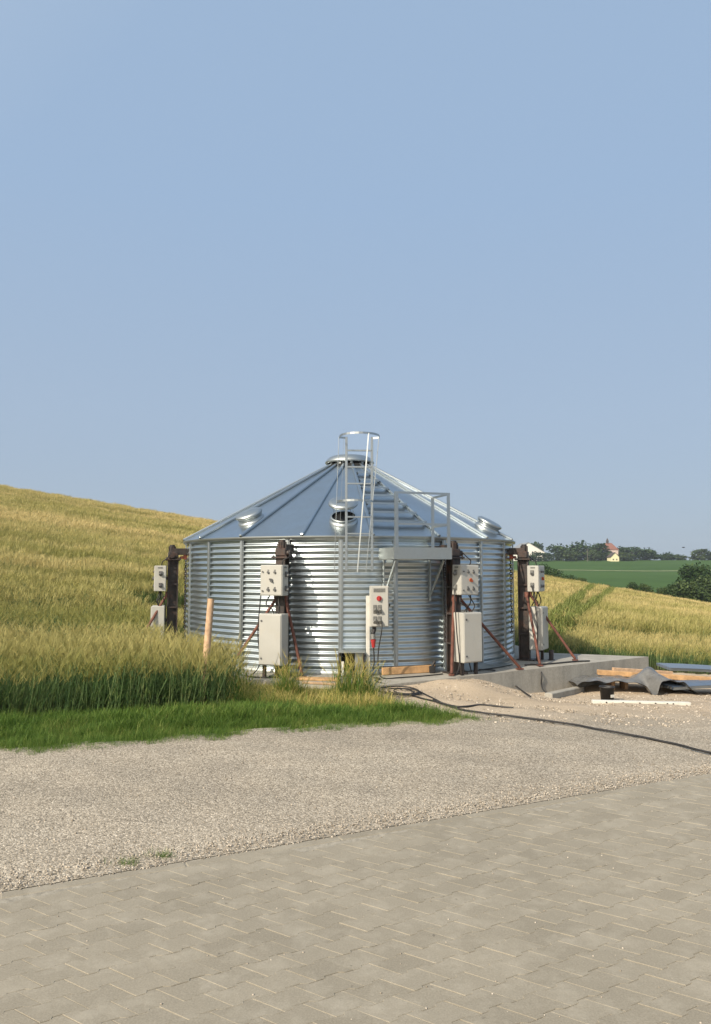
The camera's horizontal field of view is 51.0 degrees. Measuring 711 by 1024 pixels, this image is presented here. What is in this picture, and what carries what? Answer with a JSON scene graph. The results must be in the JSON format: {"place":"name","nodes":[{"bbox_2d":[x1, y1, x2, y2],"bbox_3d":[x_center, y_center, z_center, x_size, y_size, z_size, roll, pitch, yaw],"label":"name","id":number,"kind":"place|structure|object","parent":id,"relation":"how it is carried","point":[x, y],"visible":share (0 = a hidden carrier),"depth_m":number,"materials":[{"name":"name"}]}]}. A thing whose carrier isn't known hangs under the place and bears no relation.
{"place":"outdoors","nodes":[
{"label":"outdoors","id":0,"kind":"place"},
{"bbox_2d":[0,773,710,1023],"bbox_3d":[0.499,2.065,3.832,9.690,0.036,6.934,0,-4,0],"label":"pavement","id":1,"kind":"structure","parent":0,"point":[671,834],"depth_m":3.61,"materials":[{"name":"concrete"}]},
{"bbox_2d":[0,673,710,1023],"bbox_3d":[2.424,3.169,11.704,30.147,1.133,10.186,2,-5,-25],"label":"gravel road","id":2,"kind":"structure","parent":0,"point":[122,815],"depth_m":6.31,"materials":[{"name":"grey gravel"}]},
{"bbox_2d":[104,854,139,866],"bbox_3d":[-1.400,2.072,4.422,0.272,0.056,0.155,0,-4,0],"label":"weed tuft","id":3,"kind":"object","parent":2,"relation":"on","point":[132,858],"visible":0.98,"depth_m":4.44,"materials":[{"name":"green plant"}]},
{"bbox_2d":[146,848,176,858],"bbox_3d":[-1.195,2.080,4.540,0.243,0.057,0.162,-2,-5,23],"label":"weed tuft","id":4,"kind":"object","parent":2,"relation":"on","point":[163,852],"visible":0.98,"depth_m":4.54,"materials":[{"name":"green plant"}]},
{"bbox_2d":[0,688,496,755],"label":"grass verge","id":5,"kind":"object","parent":2,"relation":"on","point":[47,730],"depth_m":8.17,"materials":[{"name":"green plant"}]},
{"bbox_2d":[302,681,334,685],"bbox_3d":[-0.539,2.567,11.161,0.531,0.059,0.090,0,-4,-3],"label":"timber board","id":6,"kind":"object","parent":2,"relation":"on","point":[318,683],"visible":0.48,"depth_m":11.12,"materials":[{"name":"beige wood"}]},
{"bbox_2d":[304,649,409,704],"bbox_3d":[-0.019,2.200,10.009,1.456,0.815,1.300,-2,-5,24],"label":"weed clump","id":7,"kind":"object","parent":2,"relation":"on","point":[349,685],"visible":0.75,"depth_m":9.87,"materials":[{"name":"green plant"}]},
{"bbox_2d":[378,686,436,699],"bbox_3d":[0.697,2.611,10.705,0.642,0.071,1.128,1,-5,-16],"label":"cable coil","id":8,"kind":"object","parent":2,"relation":"on","point":[409,694],"visible":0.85,"depth_m":10.74,"materials":[{"name":"black rubber"}]},
{"bbox_2d":[433,699,513,707],"bbox_3d":[1.476,2.567,9.884,1.148,0.059,0.470,-2,-5,28],"label":"ground cable","id":9,"kind":"object","parent":2,"relation":"on","point":[477,705],"visible":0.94,"depth_m":9.87,"materials":[{"name":"black rubber"}]},
{"bbox_2d":[412,695,710,753],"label":"ground cable","id":10,"kind":"object","parent":2,"relation":"on","point":[653,739],"visible":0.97,"depth_m":8.47,"materials":[{"name":"black rubber"}]},
{"bbox_2d":[545,686,583,697],"bbox_3d":[3.651,3.146,12.967,0.140,0.169,1.434,-3,-6,38],"label":"concrete block","id":11,"kind":"object","parent":2,"relation":"on","point":[565,692],"depth_m":12.83,"materials":[{"name":"grey concrete"}]},
{"bbox_2d":[599,685,614,699],"bbox_3d":[4.085,2.946,12.091,0.250,0.230,0.253,0,-4,0],"label":"bucket","id":12,"kind":"object","parent":2,"relation":"on","point":[606,692],"visible":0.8,"depth_m":12.00,"materials":[{"name":"black plastic"}]},
{"bbox_2d":[619,682,627,688],"bbox_3d":[4.921,3.141,13.667,0.060,0.200,0.300,0,-4,0],"label":"timber block","id":13,"kind":"object","parent":2,"relation":"on","point":[623,685],"depth_m":13.60,"materials":[{"name":"brown wood"}]},
{"bbox_2d":[597,669,710,679],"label":"timber beam","id":14,"kind":"structure","parent":13,"relation":"on","point":[630,673],"depth_m":13.64,"materials":[{"name":"brown wood"}]},
{"bbox_2d":[569,667,700,694],"bbox_3d":[4.956,3.029,13.542,2.268,0.485,1.371,-1,-4,8],"label":"plastic sheet","id":15,"kind":"object","parent":2,"relation":"on","point":[650,679],"visible":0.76,"depth_m":13.16,"materials":[{"name":"grey plastic"}]},
{"bbox_2d":[591,700,690,705],"bbox_3d":[4.241,2.836,11.073,1.433,0.072,0.094,0,-4,2],"label":"white batten","id":16,"kind":"object","parent":2,"relation":"on","point":[640,702],"visible":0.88,"depth_m":11.04,"materials":[{"name":"wood"}]},
{"bbox_2d":[612,667,672,673],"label":"timber beam","id":17,"kind":"structure","parent":2,"relation":"on","point":[640,670],"depth_m":14.25,"materials":[{"name":"beige wood"}]},
{"bbox_2d":[656,663,710,671],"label":"profiled sheet","id":18,"kind":"object","parent":2,"relation":"on","point":[685,667],"visible":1,"depth_m":14.94,"materials":[{"name":"silver metal"}]},
{"bbox_2d":[660,680,710,689],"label":"profiled sheet","id":19,"kind":"object","parent":2,"relation":"on","point":[695,684],"visible":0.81,"depth_m":13.15,"materials":[{"name":"silver metal"}]},
{"bbox_2d":[0,539,710,891],"bbox_3d":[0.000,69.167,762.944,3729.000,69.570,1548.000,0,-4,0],"label":"terrain","id":20,"kind":"structure","parent":0,"point":[648,573],"depth_m":438.62,"materials":[{"name":"green plant"}]},
{"bbox_2d":[0,619,252,716],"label":"barley crop","id":21,"kind":"object","parent":20,"relation":"on","point":[115,670],"visible":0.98,"depth_m":9.01,"materials":[{"name":"green plant"}]},
{"bbox_2d":[200,599,213,699],"bbox_3d":[-1.910,1.796,9.536,0.098,1.368,0.218,-4,-6,41],"label":"wooden stake","id":22,"kind":"object","parent":20,"relation":"on","point":[208,624],"visible":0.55,"depth_m":9.55,"materials":[{"name":"beige wood"}]},
{"bbox_2d":[185,680,301,706],"bbox_3d":[-1.333,2.322,9.386,1.718,0.386,0.806,0,-4,0],"label":"weed clump","id":23,"kind":"object","parent":20,"relation":"on","point":[272,695],"visible":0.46,"depth_m":9.39,"materials":[{"name":"green plant"}]},
{"bbox_2d":[214,650,273,705],"bbox_3d":[-1.557,2.185,9.764,1.004,0.761,2.695,0,-4,0],"label":"weed clump","id":24,"kind":"object","parent":20,"relation":"on","point":[239,682],"visible":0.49,"depth_m":9.72,"materials":[{"name":"green plant"}]},
{"bbox_2d":[251,651,331,700],"bbox_3d":[-0.862,2.215,10.110,1.140,0.766,1.106,0,-4,0],"label":"weed clump","id":25,"kind":"object","parent":20,"relation":"on","point":[287,684],"visible":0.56,"depth_m":10.02,"materials":[{"name":"green plant"}]},
{"bbox_2d":[180,680,418,709],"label":"rough grass","id":26,"kind":"structure","parent":20,"relation":"on","point":[317,692],"depth_m":9.51,"materials":[{"name":"plant"}]},
{"bbox_2d":[0,553,710,673],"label":"barley crop","id":27,"kind":"object","parent":20,"relation":"on","point":[18,621],"visible":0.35,"depth_m":17.69,"materials":[{"name":"yellow plant"}]},
{"bbox_2d":[0,515,710,671],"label":"barley crop","id":28,"kind":"object","parent":20,"relation":"on","point":[66,545],"visible":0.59,"depth_m":25.56,"materials":[{"name":"yellow plant"}]},
{"bbox_2d":[0,484,710,613],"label":"barley crop","id":29,"kind":"object","parent":20,"relation":"on","point":[69,511],"visible":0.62,"depth_m":58.77,"materials":[{"name":"yellow plant"}]},
{"bbox_2d":[1,774,710,898],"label":"kerb","id":30,"kind":"structure","parent":20,"relation":"on","point":[173,866],"depth_m":4.82,"materials":[{"name":"concrete"}]},
{"bbox_2d":[233,645,648,692],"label":"concrete slab","id":31,"kind":"structure","parent":20,"relation":"on","point":[555,677],"depth_m":13.28,"materials":[{"name":"grey concrete"}]},
{"bbox_2d":[147,545,188,640],"bbox_3d":[-3.999,1.762,14.719,1.316,2.230,0.681,4,-6,-40],"label":"lifting jack","id":32,"kind":"object","parent":31,"relation":"on","point":[164,578],"visible":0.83,"depth_m":14.77,"materials":[{"name":"paint"}]},
{"bbox_2d":[232,540,306,678],"bbox_3d":[-1.486,1.570,12.185,1.257,2.235,0.717,2,-5,-21],"label":"lifting jack","id":33,"kind":"object","parent":31,"relation":"on","point":[272,629],"visible":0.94,"depth_m":12.06,"materials":[{"name":"paint"}]},
{"bbox_2d":[296,676,339,680],"bbox_3d":[-0.590,2.640,11.782,0.672,0.035,0.200,-1,-4,11],"label":"timber board","id":34,"kind":"object","parent":31,"relation":"on","point":[317,679],"visible":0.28,"depth_m":11.71,"materials":[{"name":"beige wood"}]},
{"bbox_2d":[183,431,514,674],"bbox_3d":[-0.127,0.872,15.980,6.964,4.205,6.986,-3,-5,30],"label":"grain silo","id":35,"kind":"object","parent":31,"relation":"on","point":[351,528],"visible":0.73,"depth_m":12.93,"materials":[{"name":"silver metal"}]},
{"bbox_2d":[338,650,364,675],"bbox_3d":[-0.063,2.493,12.278,0.455,0.409,0.368,0,-4,0],"label":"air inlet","id":36,"kind":"object","parent":35,"relation":"attached to","point":[360,653],"visible":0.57,"depth_m":12.19,"materials":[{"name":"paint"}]},
{"bbox_2d":[364,586,389,676],"bbox_3d":[0.345,1.948,12.171,0.454,1.478,0.306,0,-4,0],"label":"power box","id":37,"kind":"object","parent":31,"relation":"on","point":[377,606],"visible":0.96,"depth_m":12.14,"materials":[{"name":"white plastic"}]},
{"bbox_2d":[370,634,385,683],"bbox_3d":[0.354,2.319,11.746,0.164,0.731,0.805,1,-5,-15],"label":"power cable","id":38,"kind":"object","parent":37,"relation":"hanging from","point":[373,639],"visible":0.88,"depth_m":12.07,"materials":[{"name":"red plastic"}]},
{"bbox_2d":[377,623,442,678],"bbox_3d":[0.926,2.229,12.156,1.164,0.921,0.176,1,-5,-19],"label":"power cable","id":39,"kind":"object","parent":37,"relation":"attached to","point":[397,677],"visible":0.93,"depth_m":12.01,"materials":[{"name":"black rubber"}]},
{"bbox_2d":[382,665,434,674],"bbox_3d":[0.896,2.651,12.509,0.983,0.120,0.050,2,-5,-22],"label":"timber board","id":40,"kind":"object","parent":31,"relation":"on","point":[407,669],"visible":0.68,"depth_m":12.46,"materials":[{"name":"beige wood"}]},
{"bbox_2d":[429,661,435,672],"bbox_3d":[1.306,2.616,12.603,0.120,0.213,0.100,0,-4,0],"label":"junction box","id":41,"kind":"object","parent":31,"relation":"on","point":[432,668],"visible":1,"depth_m":12.55,"materials":[{"name":"black plastic"}]},
{"bbox_2d":[439,541,523,675],"bbox_3d":[2.223,1.608,12.675,1.485,2.235,0.778,1,-4,-7],"label":"lifting jack","id":42,"kind":"object","parent":31,"relation":"on","point":[463,636],"visible":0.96,"depth_m":12.44,"materials":[{"name":"paint"}]},
{"bbox_2d":[464,662,511,670],"bbox_3d":[2.337,2.701,13.267,1.402,0.114,0.337,4,-6,-44],"label":"metal sheet","id":43,"kind":"object","parent":31,"relation":"on","point":[481,665],"visible":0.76,"depth_m":13.13,"materials":[{"name":"grey metal"}]},
{"bbox_2d":[479,669,530,696],"bbox_3d":[2.477,2.906,12.997,0.679,0.404,3.433,0,-4,5],"label":"draped cable","id":44,"kind":"object","parent":31,"relation":"on","point":[516,686],"visible":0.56,"depth_m":12.49,"materials":[{"name":"black rubber"}]},
{"bbox_2d":[530,663,545,692],"bbox_3d":[3.298,2.971,13.305,0.174,0.454,0.732,2,-5,-24],"label":"draped cable","id":45,"kind":"object","parent":31,"relation":"hanging from","point":[541,679],"visible":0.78,"depth_m":13.15,"materials":[{"name":"black rubber"}]},
{"bbox_2d":[507,544,577,665],"bbox_3d":[3.616,1.717,14.098,1.295,2.235,1.250,0,-4,0],"label":"lifting jack","id":46,"kind":"object","parent":31,"relation":"on","point":[533,621],"visible":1,"depth_m":14.41,"materials":[{"name":"paint"}]},
{"bbox_2d":[548,650,554,659],"bbox_3d":[3.784,2.766,14.402,0.140,0.190,0.140,0,-4,0],"label":"pipe stub","id":47,"kind":"object","parent":31,"relation":"on","point":[551,654],"visible":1,"depth_m":14.37,"materials":[{"name":"paint"}]},
{"bbox_2d":[524,660,589,665],"bbox_3d":[3.756,2.798,13.818,1.498,0.027,0.082,2,-5,-26],"label":"draped cable","id":48,"kind":"object","parent":31,"relation":"on","point":[560,662],"visible":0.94,"depth_m":13.84,"materials":[{"name":"black rubber"}]},
{"bbox_2d":[513,542,545,560],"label":"barn","id":49,"kind":"structure","parent":20,"relation":"on","point":[532,548],"depth_m":609.44,"materials":[{"name":"white paint"}]},
{"bbox_2d":[529,551,543,561],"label":"leafy tree","id":50,"kind":"object","parent":20,"relation":"on","point":[535,555],"visible":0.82,"depth_m":596.77,"materials":[{"name":"green plant"}]},
{"bbox_2d":[531,541,543,550],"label":"leafy tree","id":51,"kind":"object","parent":20,"relation":"on","point":[539,546],"visible":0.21,"depth_m":638.76,"materials":[{"name":"green plant"}]},
{"bbox_2d":[542,552,553,560],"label":"leafy tree","id":52,"kind":"object","parent":20,"relation":"on","point":[548,556],"visible":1,"depth_m":597.84,"materials":[{"name":"green plant"}]},
{"bbox_2d":[537,563,558,574],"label":"hedge bush","id":53,"kind":"object","parent":20,"relation":"on","point":[547,567],"visible":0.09,"depth_m":159.19,"materials":[{"name":"green plant"}]},
{"bbox_2d":[544,568,564,578],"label":"hedge bush","id":54,"kind":"object","parent":20,"relation":"on","point":[555,572],"visible":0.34,"depth_m":154.04,"materials":[{"name":"green plant"}]},
{"bbox_2d":[546,543,568,560],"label":"leafy tree","id":55,"kind":"object","parent":20,"relation":"on","point":[556,552],"visible":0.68,"depth_m":611.66,"materials":[{"name":"green plant"}]},
{"bbox_2d":[562,574,576,580],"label":"hedge bush","id":56,"kind":"object","parent":20,"relation":"on","point":[570,576],"visible":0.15,"depth_m":148.09,"materials":[{"name":"green plant"}]},
{"bbox_2d":[561,550,578,560],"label":"leafy tree","id":57,"kind":"object","parent":20,"relation":"on","point":[571,556],"visible":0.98,"depth_m":601.64,"materials":[{"name":"green plant"}]},
{"bbox_2d":[544,582,615,651],"bbox_3d":[17.203,6.319,54.184,3.157,2.114,77.972,-2,-5,20],"label":"green growth","id":58,"kind":"object","parent":20,"relation":"on","point":[572,602],"visible":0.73,"depth_m":26.22,"materials":[{"name":"green plant"}]},
{"bbox_2d":[565,540,595,559],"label":"leafy tree","id":59,"kind":"object","parent":20,"relation":"on","point":[578,547],"visible":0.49,"depth_m":619.92,"materials":[{"name":"green plant"}]},
{"bbox_2d":[575,577,586,582],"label":"hedge bush","id":60,"kind":"object","parent":20,"relation":"on","point":[582,579],"visible":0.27,"depth_m":148.98,"materials":[{"name":"green plant"}]},
{"bbox_2d":[584,550,598,560],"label":"leafy tree","id":61,"kind":"object","parent":20,"relation":"on","point":[592,555],"visible":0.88,"depth_m":607.44,"materials":[{"name":"green plant"}]},
{"bbox_2d":[588,543,611,559],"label":"leafy tree","id":62,"kind":"object","parent":20,"relation":"on","point":[599,547],"visible":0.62,"depth_m":619.54,"materials":[{"name":"green plant"}]},
{"bbox_2d":[602,538,618,559],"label":"pink house","id":63,"kind":"structure","parent":20,"relation":"on","point":[612,547],"depth_m":629.34,"materials":[{"name":"paint"}]},
{"bbox_2d":[606,552,618,560],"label":"yellow house","id":64,"kind":"structure","parent":20,"relation":"on","point":[612,556],"depth_m":599.08,"materials":[{"name":"paint"}]},
{"bbox_2d":[617,552,635,560],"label":"leafy tree","id":65,"kind":"object","parent":20,"relation":"on","point":[624,556],"visible":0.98,"depth_m":605.07,"materials":[{"name":"green plant"}]},
{"bbox_2d":[619,546,646,559],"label":"leafy tree","id":66,"kind":"object","parent":20,"relation":"on","point":[628,550],"visible":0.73,"depth_m":618.56,"materials":[{"name":"green plant"}]},
{"bbox_2d":[625,582,643,590],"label":"hedge bush","id":67,"kind":"object","parent":20,"relation":"on","point":[633,586],"visible":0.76,"depth_m":148.76,"materials":[{"name":"green plant"}]},
{"bbox_2d":[638,583,655,592],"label":"hedge bush","id":68,"kind":"object","parent":20,"relation":"on","point":[646,588],"visible":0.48,"depth_m":148.63,"materials":[{"name":"green plant"}]},
{"bbox_2d":[632,547,663,559],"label":"leafy tree","id":69,"kind":"object","parent":20,"relation":"on","point":[652,554],"visible":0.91,"depth_m":618.74,"materials":[{"name":"green plant"}]},
{"bbox_2d":[655,586,671,595],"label":"hedge bush","id":70,"kind":"object","parent":20,"relation":"on","point":[663,591],"visible":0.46,"depth_m":147.81,"materials":[{"name":"green plant"}]},
{"bbox_2d":[660,552,676,559],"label":"leafy tree","id":71,"kind":"object","parent":20,"relation":"on","point":[669,556],"visible":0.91,"depth_m":626.87,"materials":[{"name":"green plant"}]},
{"bbox_2d":[665,582,680,595],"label":"hedge bush","id":72,"kind":"object","parent":20,"relation":"on","point":[669,586],"visible":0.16,"depth_m":158.47,"materials":[{"name":"green plant"}]},
{"bbox_2d":[673,554,686,559],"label":"leafy tree","id":73,"kind":"object","parent":20,"relation":"on","point":[679,557],"visible":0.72,"depth_m":645.86,"materials":[{"name":"green plant"}]},
{"bbox_2d":[670,579,708,601],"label":"hedge bush","id":74,"kind":"object","parent":20,"relation":"on","point":[696,592],"visible":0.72,"depth_m":147.99,"materials":[{"name":"green plant"}]},
{"bbox_2d":[675,562,710,584],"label":"valley tree","id":75,"kind":"object","parent":20,"relation":"on","point":[687,573],"visible":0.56,"depth_m":163.89,"materials":[{"name":"green plant"}]},
{"bbox_2d":[688,549,710,559],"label":"leafy tree","id":76,"kind":"object","parent":20,"relation":"on","point":[698,554],"visible":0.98,"depth_m":626.47,"materials":[{"name":"green plant"}]},
{"bbox_2d":[690,575,710,602],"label":"hedge bush","id":77,"kind":"object","parent":20,"relation":"on","point":[703,581],"visible":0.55,"depth_m":156.56,"materials":[{"name":"green plant"}]},
{"bbox_2d":[0,0,710,559],"label":"sky","id":78,"kind":"structure","parent":0,"point":[239,238],"materials":[{"name":"blue"}]},
{"bbox_2d":[589,570,677,570],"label":"farm track","id":79,"kind":"structure","parent":0,"point":[615,570],"depth_m":467.21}
]}

